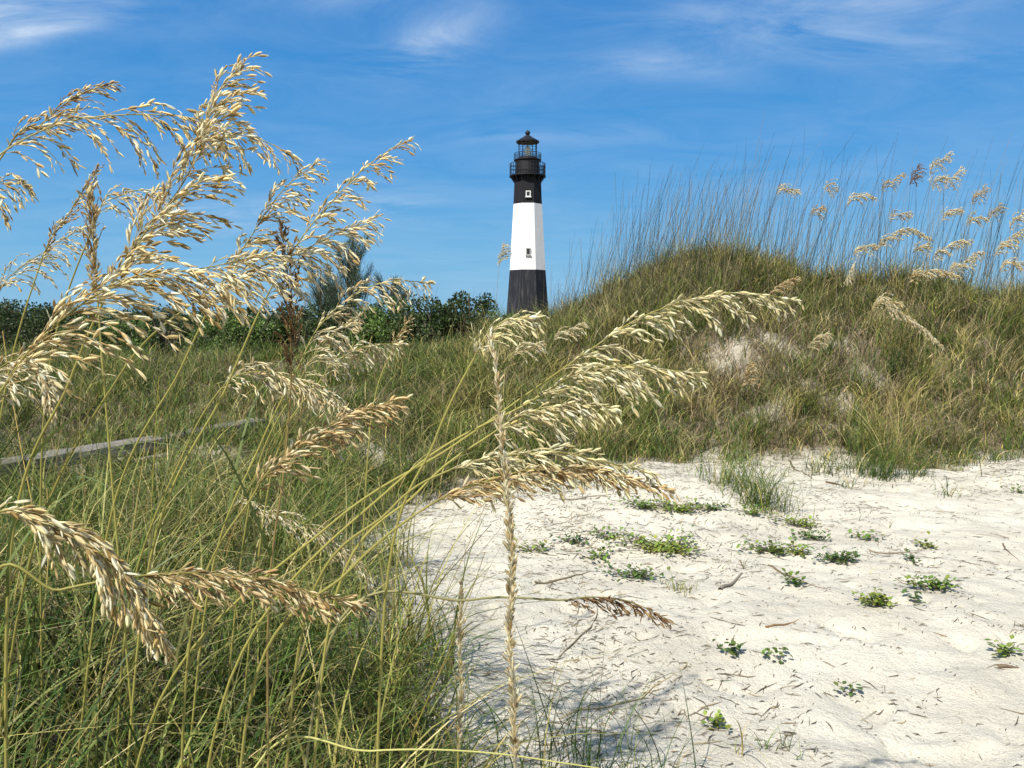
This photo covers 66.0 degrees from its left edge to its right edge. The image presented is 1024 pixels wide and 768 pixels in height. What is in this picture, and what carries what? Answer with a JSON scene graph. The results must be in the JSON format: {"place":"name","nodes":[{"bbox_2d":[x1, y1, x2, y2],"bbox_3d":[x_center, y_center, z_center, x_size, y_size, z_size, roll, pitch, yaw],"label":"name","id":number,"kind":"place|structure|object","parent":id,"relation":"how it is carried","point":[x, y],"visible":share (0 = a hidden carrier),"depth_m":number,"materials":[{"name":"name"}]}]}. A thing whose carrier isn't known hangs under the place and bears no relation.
{"place":"outdoors","nodes":[
{"label":"outdoors","id":0,"kind":"place"},
{"bbox_2d":[0,288,504,398],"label":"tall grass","id":1,"kind":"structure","parent":0,"point":[267,340],"depth_m":10.25,"materials":[{"name":"green plant"}]},
{"bbox_2d":[0,402,692,767],"bbox_3d":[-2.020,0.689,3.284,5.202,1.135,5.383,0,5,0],"label":"grass","id":2,"kind":"structure","parent":0,"point":[84,646],"depth_m":2.70,"materials":[{"name":"green plant"}]},
{"bbox_2d":[0,260,1023,767],"bbox_3d":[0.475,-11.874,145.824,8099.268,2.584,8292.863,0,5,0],"label":"ground","id":3,"kind":"structure","parent":0,"point":[974,690],"depth_m":4.08,"materials":[{"name":"beige sand"}]},
{"bbox_2d":[0,173,38,232],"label":"sea oat","id":4,"kind":"object","parent":3,"relation":"on","point":[20,181],"visible":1,"depth_m":1.87,"materials":[{"name":"plant"}]},
{"bbox_2d":[0,297,53,351],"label":"shrub","id":5,"kind":"object","parent":3,"relation":"on","point":[10,320],"visible":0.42,"depth_m":27.65,"materials":[{"name":"green plant"}]},
{"bbox_2d":[0,351,71,424],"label":"sea oat","id":6,"kind":"object","parent":3,"relation":"on","point":[48,393],"visible":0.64,"depth_m":1.50,"materials":[{"name":"plant"}]},
{"bbox_2d":[0,223,95,506],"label":"sea oat","id":7,"kind":"object","parent":3,"relation":"on","point":[34,262],"visible":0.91,"depth_m":2.44,"materials":[{"name":"beige plant"}]},
{"bbox_2d":[0,163,104,538],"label":"sea oat","id":8,"kind":"object","parent":3,"relation":"on","point":[62,222],"visible":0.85,"depth_m":2.17,"materials":[{"name":"beige plant"}]},
{"bbox_2d":[1,302,104,351],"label":"shrub","id":9,"kind":"object","parent":3,"relation":"on","point":[38,325],"visible":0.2,"depth_m":25.41,"materials":[{"name":"green plant"}]},
{"bbox_2d":[0,80,124,284],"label":"sea oat","id":10,"kind":"object","parent":3,"relation":"on","point":[75,98],"visible":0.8,"depth_m":1.80,"materials":[{"name":"beige plant"}]},
{"bbox_2d":[1,177,136,767],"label":"sea oat","id":11,"kind":"object","parent":3,"relation":"on","point":[95,211],"visible":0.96,"depth_m":1.78,"materials":[{"name":"beige plant"}]},
{"bbox_2d":[0,436,164,477],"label":"weathered plank","id":12,"kind":"object","parent":3,"relation":"on","point":[117,443],"visible":0.53,"depth_m":6.61,"materials":[{"name":"grey wood"}]},
{"bbox_2d":[0,497,177,753],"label":"sea oat","id":13,"kind":"object","parent":3,"relation":"on","point":[145,622],"visible":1,"depth_m":1.10,"materials":[{"name":"beige plant"}]},
{"bbox_2d":[13,174,184,763],"bbox_3d":[-1.107,0.286,2.113,0.433,1.655,0.273,-3,6,-36],"label":"sea oat","id":14,"kind":"object","parent":3,"relation":"on","point":[126,198],"visible":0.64,"depth_m":2.08,"materials":[{"name":"beige plant"}]},
{"bbox_2d":[56,306,160,356],"bbox_3d":[-12.296,-1.483,23.912,3.031,1.759,2.554,-2,5,-22],"label":"shrub","id":15,"kind":"object","parent":3,"relation":"on","point":[136,339],"visible":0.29,"depth_m":23.70,"materials":[{"name":"green plant"}]},
{"bbox_2d":[0,51,272,767],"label":"sea oat","id":16,"kind":"object","parent":3,"relation":"on","point":[220,108],"visible":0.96,"depth_m":1.43,"materials":[{"name":"beige plant"}]},
{"bbox_2d":[0,248,289,728],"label":"sea oat","id":17,"kind":"object","parent":3,"relation":"on","point":[128,301],"visible":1,"depth_m":1.33,"materials":[{"name":"beige plant"}]},
{"bbox_2d":[0,98,304,178],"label":"sea oat","id":18,"kind":"object","parent":3,"relation":"on","point":[94,137],"visible":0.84,"depth_m":1.67,"materials":[{"name":"beige plant"}]},
{"bbox_2d":[109,303,226,356],"bbox_3d":[-11.313,-1.760,25.952,3.813,1.956,3.209,0,5,0],"label":"shrub","id":19,"kind":"object","parent":3,"relation":"on","point":[163,341],"visible":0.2,"depth_m":25.70,"materials":[{"name":"green plant"}]},
{"bbox_2d":[0,466,374,625],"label":"sea oat","id":20,"kind":"object","parent":3,"relation":"on","point":[262,596],"visible":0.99,"depth_m":1.27,"materials":[{"name":"beige plant"}]},
{"bbox_2d":[0,209,390,741],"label":"sea oat","id":21,"kind":"object","parent":3,"relation":"on","point":[353,229],"visible":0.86,"depth_m":1.65,"materials":[{"name":"beige plant"}]},
{"bbox_2d":[77,157,329,759],"bbox_3d":[-0.739,0.312,1.856,0.652,1.711,0.216,-2,5,-22],"label":"sea oat","id":22,"kind":"object","parent":3,"relation":"on","point":[260,241],"visible":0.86,"depth_m":1.85,"materials":[{"name":"beige plant"}]},
{"bbox_2d":[105,219,304,767],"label":"sea oat","id":23,"kind":"object","parent":3,"relation":"on","point":[286,322],"visible":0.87,"depth_m":1.70,"materials":[{"name":"beige plant"}]},
{"bbox_2d":[158,418,264,441],"bbox_3d":[-3.076,0.494,7.720,0.255,0.106,1.459,3,8,33],"label":"weathered plank","id":24,"kind":"object","parent":3,"relation":"on","point":[239,427],"visible":0.23,"depth_m":7.89,"materials":[{"name":"grey wood"}]},
{"bbox_2d":[179,307,288,356],"bbox_3d":[-8.319,-1.571,23.976,3.252,1.744,2.641,0,5,0],"label":"shrub","id":25,"kind":"object","parent":3,"relation":"on","point":[234,327],"visible":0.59,"depth_m":23.57,"materials":[{"name":"green plant"}]},
{"bbox_2d":[115,357,356,767],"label":"sea oat","id":26,"kind":"object","parent":3,"relation":"on","point":[299,383],"visible":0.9,"depth_m":1.91,"materials":[{"name":"beige plant"}]},
{"bbox_2d":[60,394,414,767],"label":"sea oat","id":27,"kind":"object","parent":3,"relation":"on","point":[323,433],"visible":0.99,"depth_m":1.52,"materials":[{"name":"beige plant"}]},
{"bbox_2d":[0,325,480,563],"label":"grass","id":28,"kind":"structure","parent":3,"relation":"on","point":[214,380],"depth_m":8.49,"materials":[{"name":"green plant"}]},
{"bbox_2d":[153,498,377,748],"bbox_3d":[-0.735,0.728,2.436,0.677,0.816,0.249,1,5,9],"label":"sea oat","id":29,"kind":"object","parent":3,"relation":"on","point":[354,557],"visible":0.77,"depth_m":2.35,"materials":[{"name":"beige plant"}]},
{"bbox_2d":[0,311,546,767],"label":"tall grass","id":30,"kind":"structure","parent":3,"relation":"on","point":[47,574],"depth_m":2.47,"materials":[{"name":"green plant"}]},
{"bbox_2d":[126,136,421,767],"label":"sea oat","id":31,"kind":"object","parent":3,"relation":"on","point":[370,183],"visible":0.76,"depth_m":1.77,"materials":[{"name":"beige plant"}]},
{"bbox_2d":[240,302,334,354],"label":"shrub","id":32,"kind":"object","parent":3,"relation":"on","point":[274,318],"visible":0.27,"depth_m":24.62,"materials":[{"name":"green plant"}]},
{"bbox_2d":[220,310,366,766],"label":"sea oat","id":33,"kind":"object","parent":3,"relation":"on","point":[351,324],"visible":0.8,"depth_m":2.14,"materials":[{"name":"beige plant"}]},
{"bbox_2d":[187,275,435,767],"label":"sea oat","id":34,"kind":"object","parent":3,"relation":"on","point":[371,292],"visible":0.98,"depth_m":1.97,"materials":[{"name":"beige plant"}]},
{"bbox_2d":[298,258,344,329],"bbox_3d":[-6.467,-2.647,26.889,1.776,3.569,1.669,0,5,0],"label":"feathery cedar","id":35,"kind":"object","parent":3,"relation":"on","point":[318,297],"visible":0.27,"depth_m":26.76,"materials":[{"name":"green plant"}]},
{"bbox_2d":[236,340,408,767],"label":"sea oat","id":36,"kind":"object","parent":3,"relation":"on","point":[347,355],"visible":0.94,"depth_m":2.26,"materials":[{"name":"beige plant"}]},
{"bbox_2d":[293,302,393,351],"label":"shrub","id":37,"kind":"object","parent":3,"relation":"on","point":[314,327],"visible":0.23,"depth_m":23.66,"materials":[{"name":"green plant"}]},
{"bbox_2d":[318,235,383,328],"bbox_3d":[-5.206,-3.033,25.834,1.988,4.266,1.592,1,5,12],"label":"feathery cedar","id":38,"kind":"object","parent":3,"relation":"on","point":[349,278],"visible":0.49,"depth_m":25.57,"materials":[{"name":"green plant"}]},
{"bbox_2d":[356,315,414,674],"bbox_3d":[-0.494,0.471,3.047,0.252,1.475,0.064,0,5,0],"label":"sea oat","id":39,"kind":"object","parent":3,"relation":"on","point":[403,328],"visible":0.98,"depth_m":3.02,"materials":[{"name":"plant"}]},
{"bbox_2d":[372,271,412,317],"bbox_3d":[-4.005,-2.391,26.985,1.645,3.060,1.983,1,5,15],"label":"feathery cedar","id":40,"kind":"object","parent":3,"relation":"on","point":[392,294],"visible":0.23,"depth_m":26.67,"materials":[{"name":"green plant"}]},
{"bbox_2d":[351,295,434,356],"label":"shrub","id":41,"kind":"object","parent":3,"relation":"on","point":[377,323],"visible":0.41,"depth_m":22.69,"materials":[{"name":"green plant"}]},
{"bbox_2d":[254,735,597,767],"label":"bent stalk","id":42,"kind":"object","parent":3,"relation":"on","point":[332,743],"visible":0.97,"depth_m":1.36,"materials":[{"name":"yellow plant"}]},
{"bbox_2d":[385,292,468,348],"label":"shrub","id":43,"kind":"object","parent":3,"relation":"on","point":[435,313],"visible":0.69,"depth_m":21.60,"materials":[{"name":"green plant"}]},
{"bbox_2d":[207,359,710,767],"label":"sea oat","id":44,"kind":"object","parent":3,"relation":"on","point":[620,388],"visible":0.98,"depth_m":1.47,"materials":[{"name":"beige plant"}]},
{"bbox_2d":[452,577,466,767],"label":"sea oat","id":45,"kind":"object","parent":3,"relation":"on","point":[460,678],"visible":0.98,"depth_m":1.55,"materials":[{"name":"plant"}]},
{"bbox_2d":[239,464,680,767],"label":"sea oat","id":46,"kind":"object","parent":3,"relation":"on","point":[563,474],"visible":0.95,"depth_m":1.35,"materials":[{"name":"beige plant"}]},
{"bbox_2d":[376,309,549,767],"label":"sea oat","id":47,"kind":"object","parent":3,"relation":"on","point":[528,318],"visible":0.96,"depth_m":1.41,"materials":[{"name":"plant"}]},
{"bbox_2d":[313,395,621,767],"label":"sea oat","id":48,"kind":"object","parent":3,"relation":"on","point":[541,419],"visible":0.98,"depth_m":1.46,"materials":[{"name":"plant"}]},
{"bbox_2d":[435,290,503,343],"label":"shrub","id":49,"kind":"object","parent":3,"relation":"on","point":[484,303],"visible":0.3,"depth_m":21.65,"materials":[{"name":"green plant"}]},
{"bbox_2d":[135,287,804,767],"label":"sea oat","id":50,"kind":"object","parent":3,"relation":"on","point":[703,311],"visible":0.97,"depth_m":1.55,"materials":[{"name":"beige plant"}]},
{"bbox_2d":[285,432,663,767],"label":"sea oat","id":51,"kind":"object","parent":3,"relation":"on","point":[562,457],"visible":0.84,"depth_m":1.38,"materials":[{"name":"beige plant"}]},
{"bbox_2d":[304,590,673,767],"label":"sea oat","id":52,"kind":"object","parent":3,"relation":"on","point":[618,605],"visible":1,"depth_m":1.48,"materials":[{"name":"plant"}]},
{"bbox_2d":[486,327,522,767],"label":"sea oat","id":53,"kind":"object","parent":3,"relation":"on","point":[513,693],"visible":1,"depth_m":1.16,"materials":[{"name":"plant"}]},
{"bbox_2d":[0,257,1022,767],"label":"dry grass","id":54,"kind":"structure","parent":3,"relation":"on","point":[440,501],"depth_m":7.93,"materials":[{"name":"beige plant"}]},
{"bbox_2d":[481,341,547,468],"bbox_3d":[0.017,0.219,7.043,0.621,1.215,0.114,0,5,0],"label":"sea oat","id":55,"kind":"object","parent":3,"relation":"on","point":[532,345],"visible":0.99,"depth_m":6.99,"materials":[{"name":"plant"}]},
{"bbox_2d":[507,130,547,315],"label":"lighthouse","id":56,"kind":"object","parent":3,"relation":"on","point":[527,277],"visible":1,"depth_m":187.19,"materials":[{"name":"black paint"}]},
{"bbox_2d":[509,538,551,551],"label":"beach plant","id":57,"kind":"object","parent":3,"relation":"on","point":[542,545],"visible":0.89,"depth_m":5.13,"materials":[{"name":"green plant"}]},
{"bbox_2d":[46,341,1023,767],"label":"plant litter","id":58,"kind":"object","parent":3,"relation":"on","point":[486,673],"visible":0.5,"depth_m":4.44,"materials":[{"name":"brown plant"}]},
{"bbox_2d":[530,322,589,405],"bbox_3d":[0.479,-0.103,8.536,0.723,1.136,0.122,0,5,0],"label":"sea oat","id":59,"kind":"object","parent":3,"relation":"on","point":[577,328],"visible":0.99,"depth_m":8.49,"materials":[{"name":"plant"}]},
{"bbox_2d":[575,525,629,539],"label":"beach plant","id":60,"kind":"object","parent":3,"relation":"on","point":[603,534],"visible":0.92,"depth_m":5.30,"materials":[{"name":"green plant"}]},
{"bbox_2d":[409,613,796,767],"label":"grass tuft","id":61,"kind":"object","parent":3,"relation":"on","point":[582,758],"visible":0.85,"depth_m":2.57,"materials":[{"name":"green plant"}]},
{"bbox_2d":[560,662,688,718],"bbox_3d":[0.535,1.250,3.251,0.915,0.037,0.085,-4,7,-43],"label":"dead stick","id":62,"kind":"object","parent":3,"relation":"on","point":[573,711],"visible":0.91,"depth_m":3.14,"materials":[{"name":"brown wood"}]},
{"bbox_2d":[595,558,670,581],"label":"beach plant","id":63,"kind":"object","parent":3,"relation":"on","point":[637,574],"visible":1,"depth_m":4.65,"materials":[{"name":"green plant"}]},
{"bbox_2d":[606,494,673,512],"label":"beach plant","id":64,"kind":"object","parent":3,"relation":"on","point":[640,504],"visible":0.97,"depth_m":5.81,"materials":[{"name":"green plant"}]},
{"bbox_2d":[600,525,704,556],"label":"beach plant","id":65,"kind":"object","parent":3,"relation":"on","point":[661,547],"visible":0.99,"depth_m":5.12,"materials":[{"name":"green plant"}]},
{"bbox_2d":[555,665,758,767],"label":"grass tuft","id":66,"kind":"object","parent":3,"relation":"on","point":[695,762],"visible":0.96,"depth_m":2.55,"materials":[{"name":"plant"}]},
{"bbox_2d":[312,219,1023,504],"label":"grass","id":67,"kind":"structure","parent":3,"relation":"on","point":[979,377],"depth_m":9.66,"materials":[{"name":"green plant"}]},
{"bbox_2d":[640,493,706,512],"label":"beach plant","id":68,"kind":"object","parent":3,"relation":"on","point":[684,508],"visible":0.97,"depth_m":5.80,"materials":[{"name":"green plant"}]},
{"bbox_2d":[401,444,976,575],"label":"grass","id":69,"kind":"structure","parent":3,"relation":"on","point":[679,506],"depth_m":5.88,"materials":[{"name":"green plant"}]},
{"bbox_2d":[700,708,730,728],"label":"beach plant","id":70,"kind":"object","parent":3,"relation":"on","point":[719,719],"visible":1,"depth_m":3.00,"materials":[{"name":"green plant"}]},
{"bbox_2d":[712,638,743,655],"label":"beach plant","id":71,"kind":"object","parent":3,"relation":"on","point":[732,651],"visible":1,"depth_m":3.56,"materials":[{"name":"green plant"}]},
{"bbox_2d":[727,362,762,408],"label":"sea oat","id":72,"kind":"object","parent":3,"relation":"on","point":[749,367],"visible":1,"depth_m":8.92,"materials":[{"name":"plant"}]},
{"bbox_2d":[685,434,817,496],"bbox_3d":[1.862,0.634,6.423,1.398,0.547,0.991,4,6,42],"label":"grass tuft","id":73,"kind":"object","parent":3,"relation":"on","point":[729,478],"visible":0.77,"depth_m":6.45,"materials":[{"name":"green plant"}]},
{"bbox_2d":[736,531,798,555],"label":"beach plant","id":74,"kind":"object","parent":3,"relation":"on","point":[771,549],"visible":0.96,"depth_m":5.07,"materials":[{"name":"green plant"}]},
{"bbox_2d":[751,276,800,322],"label":"sea oat","id":75,"kind":"object","parent":3,"relation":"on","point":[793,282],"visible":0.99,"depth_m":10.12,"materials":[{"name":"plant"}]},
{"bbox_2d":[691,454,862,519],"bbox_3d":[2.028,0.769,5.912,1.132,0.526,1.254,-3,6,-31],"label":"grass tuft","id":76,"kind":"object","parent":3,"relation":"on","point":[755,499],"visible":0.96,"depth_m":5.99,"materials":[{"name":"green plant"}]},
{"bbox_2d":[761,639,792,663],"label":"beach plant","id":77,"kind":"object","parent":3,"relation":"on","point":[776,651],"visible":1,"depth_m":3.52,"materials":[{"name":"green plant"}]},
{"bbox_2d":[747,726,828,760],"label":"grass tuft","id":78,"kind":"object","parent":3,"relation":"on","point":[766,747],"visible":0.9,"depth_m":2.84,"materials":[{"name":"plant"}]},
{"bbox_2d":[768,537,811,556],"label":"beach plant","id":79,"kind":"object","parent":3,"relation":"on","point":[799,552],"visible":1,"depth_m":5.00,"materials":[{"name":"green plant"}]},
{"bbox_2d":[764,506,820,526],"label":"beach plant","id":80,"kind":"object","parent":3,"relation":"on","point":[801,524],"visible":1,"depth_m":5.68,"materials":[{"name":"green plant"}]},
{"bbox_2d":[779,568,805,585],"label":"beach plant","id":81,"kind":"object","parent":3,"relation":"on","point":[794,581],"visible":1,"depth_m":4.39,"materials":[{"name":"green plant"}]},
{"bbox_2d":[790,526,830,539],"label":"beach plant","id":82,"kind":"object","parent":3,"relation":"on","point":[810,536],"visible":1,"depth_m":5.37,"materials":[{"name":"green plant"}]},
{"bbox_2d":[789,331,833,358],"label":"sea oat","id":83,"kind":"object","parent":3,"relation":"on","point":[825,336],"visible":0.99,"depth_m":9.48,"materials":[{"name":"plant"}]},
{"bbox_2d":[809,546,860,562],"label":"beach plant","id":84,"kind":"object","parent":3,"relation":"on","point":[844,558],"visible":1,"depth_m":4.80,"materials":[{"name":"green plant"}]},
{"bbox_2d":[841,192,878,280],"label":"sea oat","id":85,"kind":"object","parent":3,"relation":"on","point":[863,197],"visible":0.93,"depth_m":11.32,"materials":[{"name":"plant"}]},
{"bbox_2d":[852,586,896,605],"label":"beach plant","id":86,"kind":"object","parent":3,"relation":"on","point":[878,598],"visible":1,"depth_m":4.05,"materials":[{"name":"green plant"}]},
{"bbox_2d":[854,299,904,391],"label":"sea oat","id":87,"kind":"object","parent":3,"relation":"on","point":[899,303],"visible":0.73,"depth_m":9.15,"materials":[{"name":"plant"}]},
{"bbox_2d":[821,415,961,481],"bbox_3d":[3.507,0.562,7.249,1.332,0.682,1.440,3,6,31],"label":"grass tuft","id":88,"kind":"object","parent":3,"relation":"on","point":[883,469],"visible":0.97,"depth_m":7.25,"materials":[{"name":"green plant"}]},
{"bbox_2d":[859,227,933,314],"bbox_3d":[5.215,-1.487,10.714,0.997,1.290,0.149,0,5,0],"label":"sea oat","id":89,"kind":"object","parent":3,"relation":"on","point":[914,231],"visible":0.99,"depth_m":10.67,"materials":[{"name":"plant"}]},
{"bbox_2d":[860,292,943,410],"bbox_3d":[4.370,-0.294,8.820,0.943,1.455,0.155,0,5,0],"label":"sea oat","id":90,"kind":"object","parent":3,"relation":"on","point":[923,330],"visible":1,"depth_m":8.77,"materials":[{"name":"plant"}]},
{"bbox_2d":[832,371,993,464],"bbox_3d":[3.929,0.308,8.025,2.263,1.061,1.748,-3,6,-30],"label":"grass tuft","id":91,"kind":"object","parent":3,"relation":"on","point":[898,442],"visible":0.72,"depth_m":8.04,"materials":[{"name":"green plant"}]},
{"bbox_2d":[894,436,953,480],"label":"grass tuft","id":92,"kind":"object","parent":3,"relation":"on","point":[918,467],"visible":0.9,"depth_m":7.26,"materials":[{"name":"green plant"}]},
{"bbox_2d":[893,574,962,590],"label":"beach plant","id":93,"kind":"object","parent":3,"relation":"on","point":[933,583],"visible":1,"depth_m":4.32,"materials":[{"name":"green plant"}]},
{"bbox_2d":[895,268,960,341],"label":"sea oat","id":94,"kind":"object","parent":3,"relation":"on","point":[944,272],"visible":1,"depth_m":9.82,"materials":[{"name":"plant"}]},
{"bbox_2d":[854,350,1009,436],"bbox_3d":[4.585,0.122,8.860,2.032,1.043,1.346,0,5,0],"label":"grass tuft","id":95,"kind":"object","parent":3,"relation":"on","point":[892,398],"visible":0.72,"depth_m":8.86,"materials":[{"name":"green plant"}]},
{"bbox_2d":[926,151,953,273],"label":"sea oat","id":96,"kind":"object","parent":3,"relation":"on","point":[934,163],"visible":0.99,"depth_m":11.77,"materials":[{"name":"plant"}]},
{"bbox_2d":[916,239,973,311],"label":"sea oat","id":97,"kind":"object","parent":3,"relation":"on","point":[964,242],"visible":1,"depth_m":10.48,"materials":[{"name":"plant"}]},
{"bbox_2d":[936,166,966,268],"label":"sea oat","id":98,"kind":"object","parent":3,"relation":"on","point":[955,174],"visible":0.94,"depth_m":12.08,"materials":[{"name":"plant"}]},
{"bbox_2d":[940,251,985,326],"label":"sea oat","id":99,"kind":"object","parent":3,"relation":"on","point":[970,258],"visible":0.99,"depth_m":10.20,"materials":[{"name":"plant"}]},
{"bbox_2d":[968,228,1023,340],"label":"sea oat","id":100,"kind":"object","parent":3,"relation":"on","point":[1009,245],"visible":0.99,"depth_m":10.08,"materials":[{"name":"plant"}]},
{"bbox_2d":[983,257,1023,366],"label":"sea oat","id":101,"kind":"object","parent":3,"relation":"on","point":[1007,262],"visible":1,"depth_m":9.72,"materials":[{"name":"plant"}]},
{"bbox_2d":[984,634,1023,655],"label":"beach plant","id":102,"kind":"object","parent":3,"relation":"on","point":[1003,648],"visible":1,"depth_m":3.53,"materials":[{"name":"green plant"}]},
{"bbox_2d":[0,0,1023,317],"label":"sky","id":103,"kind":"structure","parent":0,"point":[606,89],"materials":[{"name":"blue"}]},
{"bbox_2d":[543,112,1023,370],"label":"tall grass","id":104,"kind":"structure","parent":0,"point":[743,244],"depth_m":11.41,"materials":[{"name":"green plant"}]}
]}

